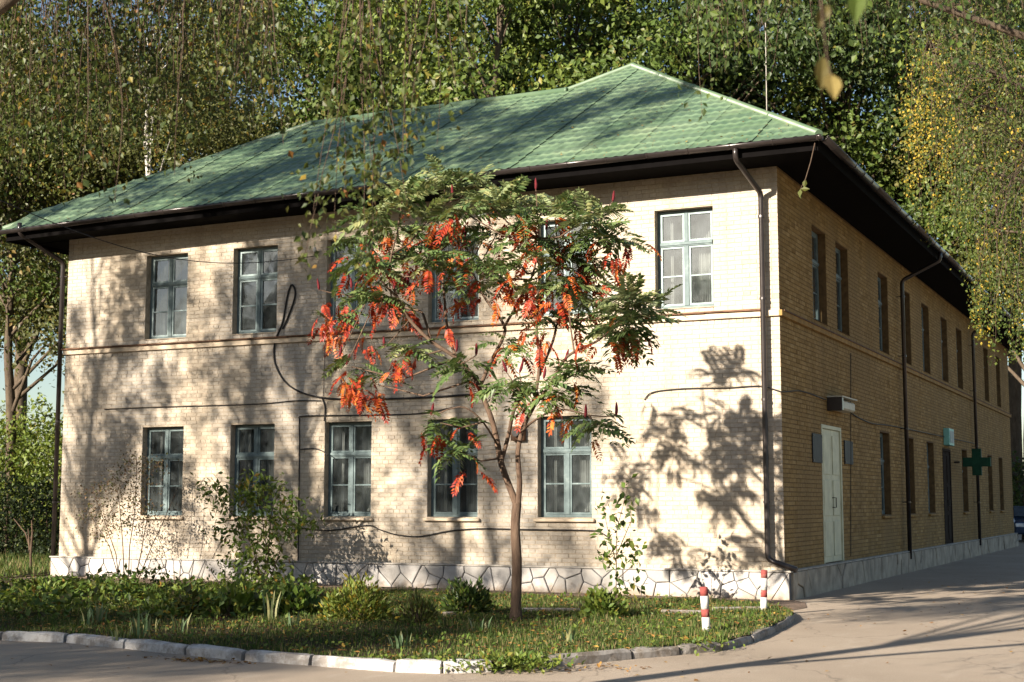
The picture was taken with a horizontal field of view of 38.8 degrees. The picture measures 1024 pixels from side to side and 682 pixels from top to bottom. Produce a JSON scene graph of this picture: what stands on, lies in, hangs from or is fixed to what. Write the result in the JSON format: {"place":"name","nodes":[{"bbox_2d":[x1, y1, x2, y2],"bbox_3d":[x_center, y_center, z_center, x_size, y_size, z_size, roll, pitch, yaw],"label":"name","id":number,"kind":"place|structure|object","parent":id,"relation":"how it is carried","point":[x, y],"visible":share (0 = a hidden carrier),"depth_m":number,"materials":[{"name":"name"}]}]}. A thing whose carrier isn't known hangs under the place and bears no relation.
{"place":"outdoors","nodes":[
{"label":"outdoors","id":0,"kind":"place"},
{"bbox_2d":[0,542,793,661],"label":"lawn","id":1,"kind":"structure","parent":0,"point":[210,632],"depth_m":17.43,"materials":[{"name":"plant"}]},
{"bbox_2d":[6,513,36,569],"bbox_3d":[-11.102,4.579,33.114,0.886,1.369,0.498,-3,-7,25],"label":"bare sapling","id":2,"kind":"object","parent":1,"relation":"on","point":[30,546],"visible":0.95,"depth_m":32.94,"materials":[{"name":"brown plant"}]},
{"bbox_2d":[0,471,60,556],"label":"hedge","id":3,"kind":"object","parent":1,"relation":"on","point":[8,524],"visible":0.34,"depth_m":41.49,"materials":[{"name":"green plant"}]},
{"bbox_2d":[0,392,63,550],"bbox_3d":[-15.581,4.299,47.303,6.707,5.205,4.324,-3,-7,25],"label":"bright shrub","id":4,"kind":"object","parent":1,"relation":"on","point":[44,447],"visible":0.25,"depth_m":46.10,"materials":[{"name":"green plant"}]},
{"bbox_2d":[14,576,75,607],"bbox_3d":[-6.781,3.675,21.158,1.028,0.520,0.818,-3,-7,25],"label":"lime bush","id":5,"kind":"object","parent":1,"relation":"on","point":[47,585],"visible":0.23,"depth_m":21.08,"materials":[{"name":"green plant"}]},
{"bbox_2d":[0,20,96,369],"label":"park tree","id":6,"kind":"object","parent":1,"relation":"on","point":[18,333],"visible":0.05,"depth_m":57.91,"materials":[{"name":"green plant"}]},
{"bbox_2d":[81,609,92,625],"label":"iris clump","id":7,"kind":"object","parent":1,"relation":"on","point":[89,614],"visible":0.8,"depth_m":17.91,"materials":[{"name":"green plant"}]},
{"bbox_2d":[0,0,190,549],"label":"park tree","id":8,"kind":"object","parent":1,"relation":"on","point":[17,297],"visible":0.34,"depth_m":47.15,"materials":[{"name":"green plant"}]},
{"bbox_2d":[86,603,108,622],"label":"iris clump","id":9,"kind":"object","parent":1,"relation":"on","point":[99,614],"visible":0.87,"depth_m":18.43,"materials":[{"name":"green plant"}]},
{"bbox_2d":[110,624,131,639],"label":"iris clump","id":10,"kind":"object","parent":1,"relation":"on","point":[116,634],"visible":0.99,"depth_m":16.10,"materials":[{"name":"green plant"}]},
{"bbox_2d":[0,0,260,390],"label":"park tree","id":11,"kind":"object","parent":1,"relation":"on","point":[81,194],"visible":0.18,"depth_m":47.12,"materials":[{"name":"green plant"}]},
{"bbox_2d":[129,611,150,638],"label":"iris clump","id":12,"kind":"object","parent":1,"relation":"on","point":[138,630],"visible":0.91,"depth_m":16.33,"materials":[{"name":"green plant"}]},
{"bbox_2d":[7,0,286,362],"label":"birch tree","id":13,"kind":"object","parent":1,"relation":"on","point":[207,147],"visible":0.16,"depth_m":44.24,"materials":[{"name":"green plant"}]},
{"bbox_2d":[141,613,159,633],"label":"iris clump","id":14,"kind":"object","parent":1,"relation":"on","point":[147,625],"visible":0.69,"depth_m":16.91,"materials":[{"name":"green plant"}]},
{"bbox_2d":[0,563,320,618],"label":"ground cover","id":15,"kind":"object","parent":1,"relation":"on","point":[100,584],"visible":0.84,"depth_m":21.31,"materials":[{"name":"green plant"}]},
{"bbox_2d":[171,613,191,632],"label":"iris clump","id":16,"kind":"object","parent":1,"relation":"on","point":[182,624],"visible":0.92,"depth_m":17.04,"materials":[{"name":"green plant"}]},
{"bbox_2d":[163,582,210,615],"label":"plant","id":17,"kind":"object","parent":1,"relation":"on","point":[187,590],"visible":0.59,"depth_m":19.51,"materials":[{"name":"green plant"}]},
{"bbox_2d":[23,0,356,371],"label":"park tree","id":18,"kind":"object","parent":1,"relation":"on","point":[288,67],"visible":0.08,"depth_m":52.54,"materials":[{"name":"green plant"}]},
{"bbox_2d":[200,581,263,617],"bbox_3d":[-3.753,3.492,19.555,0.891,0.550,0.750,-2,-6,14],"label":"broad leaved plant","id":19,"kind":"object","parent":1,"relation":"on","point":[242,599],"visible":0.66,"depth_m":19.44,"materials":[{"name":"green plant"}]},
{"bbox_2d":[188,469,331,584],"bbox_3d":[-4.681,3.448,26.615,3.015,2.239,1.402,-3,-7,25],"label":"leafy shrub","id":20,"kind":"object","parent":1,"relation":"on","point":[250,499],"visible":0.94,"depth_m":26.48,"materials":[{"name":"green plant"}]},
{"bbox_2d":[262,591,280,619],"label":"iris clump","id":21,"kind":"object","parent":1,"relation":"on","point":[272,606],"visible":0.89,"depth_m":18.82,"materials":[{"name":"green plant"}]},
{"bbox_2d":[283,611,298,626],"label":"iris clump","id":22,"kind":"object","parent":1,"relation":"on","point":[289,619],"visible":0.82,"depth_m":17.75,"materials":[{"name":"green plant"}]},
{"bbox_2d":[265,575,323,615],"bbox_3d":[-2.956,3.503,19.851,0.901,0.623,0.815,-3,-7,25],"label":"broad leaved plant","id":23,"kind":"object","parent":1,"relation":"on","point":[296,598],"visible":0.82,"depth_m":19.75,"materials":[{"name":"green plant"}]},
{"bbox_2d":[150,0,480,162],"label":"oak tree","id":24,"kind":"object","parent":1,"relation":"on","point":[307,92],"visible":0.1,"depth_m":55.53,"materials":[{"name":"green plant"}]},
{"bbox_2d":[316,571,399,621],"bbox_3d":[-1.997,3.320,18.873,1.121,0.693,0.846,0,-6,0],"label":"yellow bush","id":25,"kind":"object","parent":1,"relation":"on","point":[347,595],"visible":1,"depth_m":18.71,"materials":[{"name":"green plant"}]},
{"bbox_2d":[0,585,788,674],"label":"weeds","id":26,"kind":"object","parent":1,"relation":"on","point":[532,660],"visible":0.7,"depth_m":15.90,"materials":[{"name":"green plant"}]},
{"bbox_2d":[387,632,411,648],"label":"iris clump","id":27,"kind":"object","parent":1,"relation":"on","point":[399,644],"visible":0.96,"depth_m":15.17,"materials":[{"name":"green plant"}]},
{"bbox_2d":[393,587,438,623],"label":"reddish clump","id":28,"kind":"object","parent":1,"relation":"on","point":[424,605],"visible":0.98,"depth_m":18.27,"materials":[{"name":"green plant"}]},
{"bbox_2d":[267,0,569,128],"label":"park tree","id":29,"kind":"object","parent":1,"relation":"on","point":[509,65],"visible":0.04,"depth_m":58.89,"materials":[{"name":"green plant"}]},
{"bbox_2d":[437,575,499,614],"bbox_3d":[-0.607,3.492,19.851,0.764,0.601,0.821,3,-7,-23],"label":"dark bush","id":30,"kind":"object","parent":1,"relation":"on","point":[465,595],"visible":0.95,"depth_m":19.74,"materials":[{"name":"green plant"}]},
{"bbox_2d":[467,616,491,632],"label":"iris clump","id":31,"kind":"object","parent":1,"relation":"on","point":[481,624],"visible":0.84,"depth_m":17.05,"materials":[{"name":"green plant"}]},
{"bbox_2d":[306,152,687,620],"bbox_3d":[-0.406,0.529,19.209,6.146,6.593,3.043,-3,-7,25],"label":"sumac tree","id":32,"kind":"object","parent":1,"relation":"on","point":[496,200],"visible":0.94,"depth_m":19.08,"materials":[{"name":"green plant"}]},
{"bbox_2d":[1,579,1011,680],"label":"fallen leaves","id":33,"kind":"object","parent":1,"relation":"on","point":[343,645],"visible":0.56,"depth_m":17.30,"materials":[{"name":"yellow plant"}]},
{"bbox_2d":[277,0,741,127],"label":"oak tree","id":34,"kind":"object","parent":1,"relation":"on","point":[498,8],"visible":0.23,"depth_m":53.92,"materials":[{"name":"green plant"}]},
{"bbox_2d":[562,626,575,641],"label":"iris clump","id":35,"kind":"object","parent":1,"relation":"on","point":[570,635],"visible":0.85,"depth_m":15.90,"materials":[{"name":"green plant"}]},
{"bbox_2d":[577,583,630,618],"bbox_3d":[1.185,3.444,19.283,0.749,0.493,0.666,-3,-7,25],"label":"round bush","id":36,"kind":"object","parent":1,"relation":"on","point":[601,600],"visible":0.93,"depth_m":19.17,"materials":[{"name":"green plant"}]},
{"bbox_2d":[442,606,767,615],"bbox_3d":[1.362,3.765,20.158,4.721,0.122,0.764,1,-6,-7],"label":"garden edging","id":37,"kind":"object","parent":1,"relation":"on","point":[572,609],"visible":0.27,"depth_m":20.28,"materials":[{"name":"concrete"}]},
{"bbox_2d":[590,473,649,598],"bbox_3d":[1.679,3.076,22.703,0.909,2.022,0.534,-5,-8,39],"label":"sapling","id":38,"kind":"object","parent":1,"relation":"on","point":[629,541],"visible":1,"depth_m":22.69,"materials":[{"name":"green plant"}]},
{"bbox_2d":[700,586,709,629],"bbox_3d":[2.287,3.196,17.226,0.129,0.574,0.096,3,-7,-27],"label":"bollard","id":39,"kind":"object","parent":1,"relation":"on","point":[704,600],"visible":0.93,"depth_m":17.19,"materials":[{"name":"white paint"}]},
{"bbox_2d":[760,570,767,609],"bbox_3d":[3.571,3.552,20.634,0.095,0.610,0.095,0,-4,16],"label":"bollard","id":40,"kind":"object","parent":1,"relation":"on","point":[763,600],"visible":0.94,"depth_m":20.60,"materials":[{"name":"white paint"}]},
{"bbox_2d":[6,576,806,609],"bbox_3d":[-2.843,4.418,25.734,16.330,0.069,2.850,-3,-7,25],"label":"bare earth strip","id":41,"kind":"object","parent":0,"point":[793,604],"visible":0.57,"depth_m":24.77,"materials":[{"name":"soil"}]},
{"bbox_2d":[66,442,178,580],"bbox_3d":[-7.611,3.393,28.414,2.548,2.844,1.465,-3,-7,25],"label":"bare shrub","id":42,"kind":"object","parent":41,"relation":"on","point":[129,500],"visible":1,"depth_m":28.43,"materials":[{"name":"brown plant"}]},
{"bbox_2d":[0,534,1023,681],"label":"road","id":43,"kind":"structure","parent":0,"point":[980,638],"depth_m":15.29,"materials":[{"name":"grey asphalt"}]},
{"bbox_2d":[0,615,795,673],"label":"kerb","id":44,"kind":"structure","parent":43,"relation":"on","point":[408,665],"depth_m":14.96,"materials":[{"name":"concrete"}]},
{"bbox_2d":[1013,506,1023,534],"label":"parked car","id":45,"kind":"object","parent":43,"relation":"on","point":[1018,515],"visible":0.34,"depth_m":58.52,"materials":[{"name":"blue paint"}]},
{"bbox_2d":[0,0,1023,502],"label":"sky","id":46,"kind":"structure","parent":0,"point":[46,389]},
{"bbox_2d":[815,0,866,99],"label":"hanging twig","id":47,"kind":"object","parent":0,"point":[828,80],"visible":1,"depth_m":3.21,"materials":[{"name":"yellow plant"}]},
{"bbox_2d":[884,12,923,225],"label":"oak tree","id":48,"kind":"object","parent":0,"point":[895,60],"visible":0.03,"depth_m":65.72,"materials":[{"name":"green plant"}]},
{"label":"ground","id":49,"kind":"structure","parent":0,"visible":0},
{"bbox_2d":[0,0,173,493],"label":"park tree","id":50,"kind":"object","parent":49,"relation":"on","point":[21,370],"visible":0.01,"depth_m":87.36,"materials":[{"name":"green plant"}]},
{"bbox_2d":[0,0,489,280],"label":"birch tree","id":51,"kind":"object","parent":49,"relation":"on","point":[105,86],"visible":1,"depth_m":11.63,"materials":[{"name":"green plant"}]},
{"bbox_2d":[240,0,494,122],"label":"oak tree","id":52,"kind":"object","parent":49,"relation":"on","point":[324,16],"visible":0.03,"depth_m":65.19,"materials":[{"name":"green plant"}]},
{"bbox_2d":[0,62,1023,599],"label":"brick house","id":53,"kind":"structure","parent":49,"relation":"on","point":[784,288],"depth_m":28.07,"materials":[{"name":"brick"}]},
{"bbox_2d":[136,427,183,518],"bbox_3d":[-7.037,2.698,29.754,1.160,1.874,0.509,-3,-7,25],"label":"window","id":54,"kind":"structure","parent":53,"relation":"in","point":[165,496],"depth_m":29.83,"materials":[{"name":"teal paint"}]},
{"bbox_2d":[149,254,187,339],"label":"window","id":55,"kind":"structure","parent":53,"relation":"in","point":[164,283],"depth_m":30.25,"materials":[{"name":"teal paint"}]},
{"bbox_2d":[104,400,320,409],"bbox_3d":[-6.098,1.281,29.233,5.321,0.061,0.019,-3,-7,25],"label":"cable","id":56,"kind":"object","parent":53,"relation":"attached to","point":[214,405],"visible":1,"depth_m":29.15,"materials":[{"name":"black rubber"}]},
{"bbox_2d":[225,424,274,519],"bbox_3d":[-5.046,2.595,28.823,1.160,1.874,0.509,-3,-7,25],"label":"window","id":57,"kind":"structure","parent":53,"relation":"in","point":[248,455],"depth_m":28.94,"materials":[{"name":"teal paint"}]},
{"bbox_2d":[237,246,277,334],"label":"window","id":58,"kind":"structure","parent":53,"relation":"in","point":[260,277],"depth_m":29.24,"materials":[{"name":"teal paint"}]},
{"bbox_2d":[300,448,327,455],"bbox_3d":[-3.814,2.138,28.057,0.631,0.157,0.023,-3,-7,25],"label":"cable","id":59,"kind":"object","parent":53,"relation":"attached to","point":[314,448],"visible":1,"depth_m":28.04,"materials":[{"name":"black rubber"}]},
{"bbox_2d":[321,398,325,420],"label":"cable","id":60,"kind":"object","parent":53,"relation":"attached to","point":[324,408],"visible":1,"depth_m":28.04,"materials":[{"name":"black rubber"}]},
{"bbox_2d":[319,422,372,520],"bbox_3d":[-3.055,2.492,27.892,1.160,1.874,0.509,-3,-7,25],"label":"window","id":61,"kind":"structure","parent":53,"relation":"in","point":[352,455],"depth_m":27.97,"materials":[{"name":"teal paint"}]},
{"bbox_2d":[330,240,373,327],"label":"window","id":62,"kind":"structure","parent":53,"relation":"in","point":[333,256],"depth_m":28.39,"materials":[{"name":"teal paint"}]},
{"bbox_2d":[273,284,475,399],"bbox_3d":[-2.667,-0.043,27.756,4.514,2.353,0.036,-3,-7,25],"label":"cable","id":63,"kind":"object","parent":53,"relation":"attached to","point":[279,373],"visible":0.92,"depth_m":28.43,"materials":[{"name":"black rubber"}]},
{"bbox_2d":[297,407,451,560],"bbox_3d":[-2.627,2.838,27.419,3.373,3.099,0.024,-3,-7,25],"label":"cable","id":64,"kind":"object","parent":53,"relation":"attached to","point":[335,415],"visible":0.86,"depth_m":28.01,"materials":[{"name":"black rubber"}]},
{"bbox_2d":[59,73,779,218],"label":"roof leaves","id":65,"kind":"object","parent":53,"relation":"on","point":[476,137],"visible":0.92,"depth_m":28.28,"materials":[{"name":"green plant"}]},
{"bbox_2d":[294,525,608,537],"bbox_3d":[-1.251,3.492,26.695,6.514,0.222,0.023,-3,-7,25],"label":"cable","id":66,"kind":"object","parent":53,"relation":"attached to","point":[459,530],"visible":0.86,"depth_m":26.56,"materials":[{"name":"black rubber"}]},
{"bbox_2d":[423,419,479,520],"bbox_3d":[-1.019,2.387,26.941,1.160,1.874,0.509,-3,-7,25],"label":"window","id":67,"kind":"structure","parent":53,"relation":"in","point":[471,484],"depth_m":27.00,"materials":[{"name":"teal paint"}]},
{"bbox_2d":[432,230,478,321],"bbox_3d":[-0.979,-1.207,27.425,1.057,1.742,0.318,-3,-7,25],"label":"window","id":68,"kind":"structure","parent":53,"relation":"in","point":[434,301],"depth_m":27.41,"materials":[{"name":"teal paint"}]},
{"bbox_2d":[511,426,525,440],"bbox_3d":[0.096,1.663,26.177,0.260,0.260,0.200,-3,-7,25],"label":"wall vent","id":69,"kind":"object","parent":53,"relation":"attached to","point":[514,436],"depth_m":26.15,"materials":[{"name":"brown metal"}]},
{"bbox_2d":[533,416,594,521],"bbox_3d":[1.008,2.282,25.993,1.160,1.874,0.509,-3,-7,25],"label":"window","id":70,"kind":"structure","parent":53,"relation":"in","point":[584,449],"depth_m":26.06,"materials":[{"name":"teal paint"}]},
{"bbox_2d":[541,221,591,315],"bbox_3d":[1.066,-1.313,26.469,1.057,1.742,0.318,-3,-7,25],"label":"window","id":71,"kind":"structure","parent":53,"relation":"in","point":[552,224],"depth_m":26.56,"materials":[{"name":"teal paint"}]},
{"bbox_2d":[657,208,713,308],"bbox_3d":[3.072,-1.415,25.453,1.057,1.764,0.458,-3,-7,25],"label":"window","id":72,"kind":"structure","parent":53,"relation":"in","point":[703,243],"depth_m":25.50,"materials":[{"name":"teal paint"}]},
{"bbox_2d":[644,386,825,399],"bbox_3d":[4.515,0.938,25.329,1.976,0.187,3.996,-12,-14,62],"label":"cable","id":73,"kind":"object","parent":53,"relation":"attached to","point":[733,387],"visible":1,"depth_m":24.88,"materials":[{"name":"black rubber"}]},
{"bbox_2d":[765,23,766,109],"bbox_3d":[5.238,-5.319,30.020,0.120,2.620,0.120,-3,-7,25],"label":"roof antenna","id":74,"kind":"object","parent":53,"relation":"on","point":[766,71],"visible":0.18,"depth_m":30.02,"materials":[{"name":"grey metal"}]},
{"bbox_2d":[798,143,814,197],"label":"dry vine","id":75,"kind":"object","parent":53,"relation":"hanging from","point":[804,184],"visible":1,"depth_m":23.40,"materials":[{"name":"green plant"}]},
{"bbox_2d":[812,433,822,462],"bbox_3d":[5.523,1.939,26.335,0.035,0.520,0.720,-3,-7,25],"label":"name plate","id":76,"kind":"object","parent":53,"relation":"attached to","point":[817,454],"visible":1,"depth_m":26.28,"materials":[{"name":"metal"}]},
{"bbox_2d":[811,231,827,325],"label":"window","id":77,"kind":"structure","parent":53,"relation":"in","point":[815,264],"depth_m":27.69,"materials":[{"name":"teal paint"}]},
{"bbox_2d":[821,424,843,563],"bbox_3d":[5.995,2.872,27.354,0.180,2.545,1.617,-3,-7,25],"label":"door","id":78,"kind":"structure","parent":53,"relation":"in","point":[832,488],"depth_m":27.39,"materials":[{"name":"green paint"}]},
{"bbox_2d":[827,396,856,412],"bbox_3d":[6.301,1.225,27.764,0.300,0.275,1.310,-3,-7,25],"label":"air conditioner","id":79,"kind":"object","parent":53,"relation":"attached to","point":[839,404],"visible":1,"depth_m":27.23,"materials":[{"name":"plastic"}]},
{"bbox_2d":[835,247,848,335],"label":"window","id":80,"kind":"structure","parent":53,"relation":"in","point":[838,276],"depth_m":29.44,"materials":[{"name":"teal paint"}]},
{"bbox_2d":[844,440,853,464],"bbox_3d":[6.634,2.199,28.683,0.035,0.460,0.740,-3,-7,25],"label":"name plate","id":81,"kind":"object","parent":53,"relation":"attached to","point":[848,452],"visible":1,"depth_m":28.62,"materials":[{"name":"metal"}]},
{"bbox_2d":[850,353,850,555],"bbox_3d":[6.706,2.216,28.815,0.017,4.026,0.493,-3,-7,25],"label":"cable","id":82,"kind":"object","parent":53,"relation":"attached to","point":[850,464],"visible":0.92,"depth_m":28.73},
{"bbox_2d":[877,277,888,354],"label":"window","id":83,"kind":"structure","parent":53,"relation":"in","point":[878,279],"depth_m":33.16,"materials":[{"name":"teal paint"}]},
{"bbox_2d":[880,433,894,517],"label":"window","id":84,"kind":"structure","parent":53,"relation":"in","point":[881,435],"depth_m":32.53,"materials":[{"name":"teal paint"}]},
{"bbox_2d":[851,413,974,443],"bbox_3d":[10.511,2.350,36.942,0.023,0.161,17.542,-3,-7,25],"label":"cable","id":85,"kind":"object","parent":53,"relation":"attached to","point":[901,427],"visible":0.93,"depth_m":33.48,"materials":[{"name":"black rubber"}]},
{"bbox_2d":[921,307,926,372],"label":"window","id":86,"kind":"structure","parent":53,"relation":"in","point":[921,307],"depth_m":38.23,"materials":[{"name":"teal paint"}]},
{"bbox_2d":[926,443,938,515],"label":"window","id":87,"kind":"structure","parent":53,"relation":"in","point":[931,514],"depth_m":37.91,"materials":[{"name":"teal paint"}]},
{"bbox_2d":[940,321,945,381],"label":"window","id":88,"kind":"structure","parent":53,"relation":"in","point":[940,321],"depth_m":40.97,"materials":[{"name":"grey paint"}]},
{"bbox_2d":[942,448,953,543],"bbox_3d":[11.873,4.237,39.776,0.180,2.565,1.397,-3,-7,25],"label":"door","id":89,"kind":"structure","parent":53,"relation":"in","point":[946,453],"depth_m":39.86,"materials":[{"name":"paint"}]},
{"bbox_2d":[943,428,953,445],"bbox_3d":[11.977,2.637,39.904,0.170,0.460,0.840,-3,-7,25],"label":"mint sign","id":90,"kind":"object","parent":53,"relation":"attached to","point":[948,435],"visible":1,"depth_m":39.55,"materials":[{"name":"paint"}]},
{"bbox_2d":[954,448,990,474],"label":"cross sign","id":91,"kind":"object","parent":53,"relation":"attached to","point":[976,461],"visible":1,"depth_m":40.76,"materials":[{"name":"green plastic"}]},
{"bbox_3d":[-3.828,-1.749,28.428,0.080,0.160,0.170,-3,-7,25],"label":"wall hook","id":92,"kind":"object","parent":53,"relation":"attached to","visible":0},
{"bbox_2d":[0,200,318,263],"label":"cable","id":93,"kind":"object","parent":92,"relation":"attached to","point":[137,250],"visible":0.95,"depth_m":22.65,"materials":[{"name":"black rubber"}]},
{"bbox_2d":[406,0,763,100],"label":"oak tree","id":94,"kind":"object","parent":49,"relation":"on","point":[555,39],"visible":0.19,"depth_m":59.85,"materials":[{"name":"green plant"}]},
{"bbox_2d":[465,0,785,103],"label":"park tree","id":95,"kind":"object","parent":49,"relation":"on","point":[671,68],"visible":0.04,"depth_m":63.71,"materials":[{"name":"green plant"}]},
{"bbox_2d":[511,0,876,162],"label":"park tree","id":96,"kind":"object","parent":49,"relation":"on","point":[759,71],"visible":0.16,"depth_m":61.10,"materials":[{"name":"green plant"}]},
{"bbox_2d":[665,0,930,204],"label":"oak tree","id":97,"kind":"object","parent":49,"relation":"on","point":[831,118],"visible":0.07,"depth_m":65.77,"materials":[{"name":"green plant"}]},
{"bbox_2d":[648,0,1023,131],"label":"linden tree","id":98,"kind":"object","parent":49,"relation":"on","point":[939,9],"visible":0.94,"depth_m":11.35,"materials":[{"name":"green plant"}]},
{"bbox_2d":[662,0,1023,245],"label":"park tree","id":99,"kind":"object","parent":49,"relation":"on","point":[855,72],"visible":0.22,"depth_m":62.24,"materials":[{"name":"green plant"}]},
{"bbox_2d":[760,0,1023,300],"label":"oak tree","id":100,"kind":"object","parent":49,"relation":"on","point":[826,93],"visible":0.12,"depth_m":63.63,"materials":[{"name":"green plant"}]},
{"bbox_2d":[791,1,1023,325],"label":"park tree","id":101,"kind":"object","parent":49,"relation":"on","point":[952,237],"visible":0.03,"depth_m":68.24,"materials":[{"name":"green plant"}]},
{"bbox_2d":[846,0,1023,539],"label":"park tree","id":102,"kind":"object","parent":49,"relation":"on","point":[956,255],"visible":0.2,"depth_m":61.89,"materials":[{"name":"green plant"}]},
{"bbox_2d":[856,4,1022,504],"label":"park tree","id":103,"kind":"object","parent":49,"relation":"on","point":[1015,392],"depth_m":86.66,"materials":[{"name":"green plant"}]},
{"bbox_2d":[885,0,1023,364],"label":"birch tree","id":104,"kind":"object","parent":49,"relation":"on","point":[1012,84],"visible":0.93,"depth_m":24.98,"materials":[{"name":"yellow plant"}]},
{"bbox_2d":[1011,450,1023,505],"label":"thicket","id":105,"kind":"object","parent":49,"relation":"on","point":[1014,479],"visible":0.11,"depth_m":82.42,"materials":[{"name":"green plant"}]}
]}

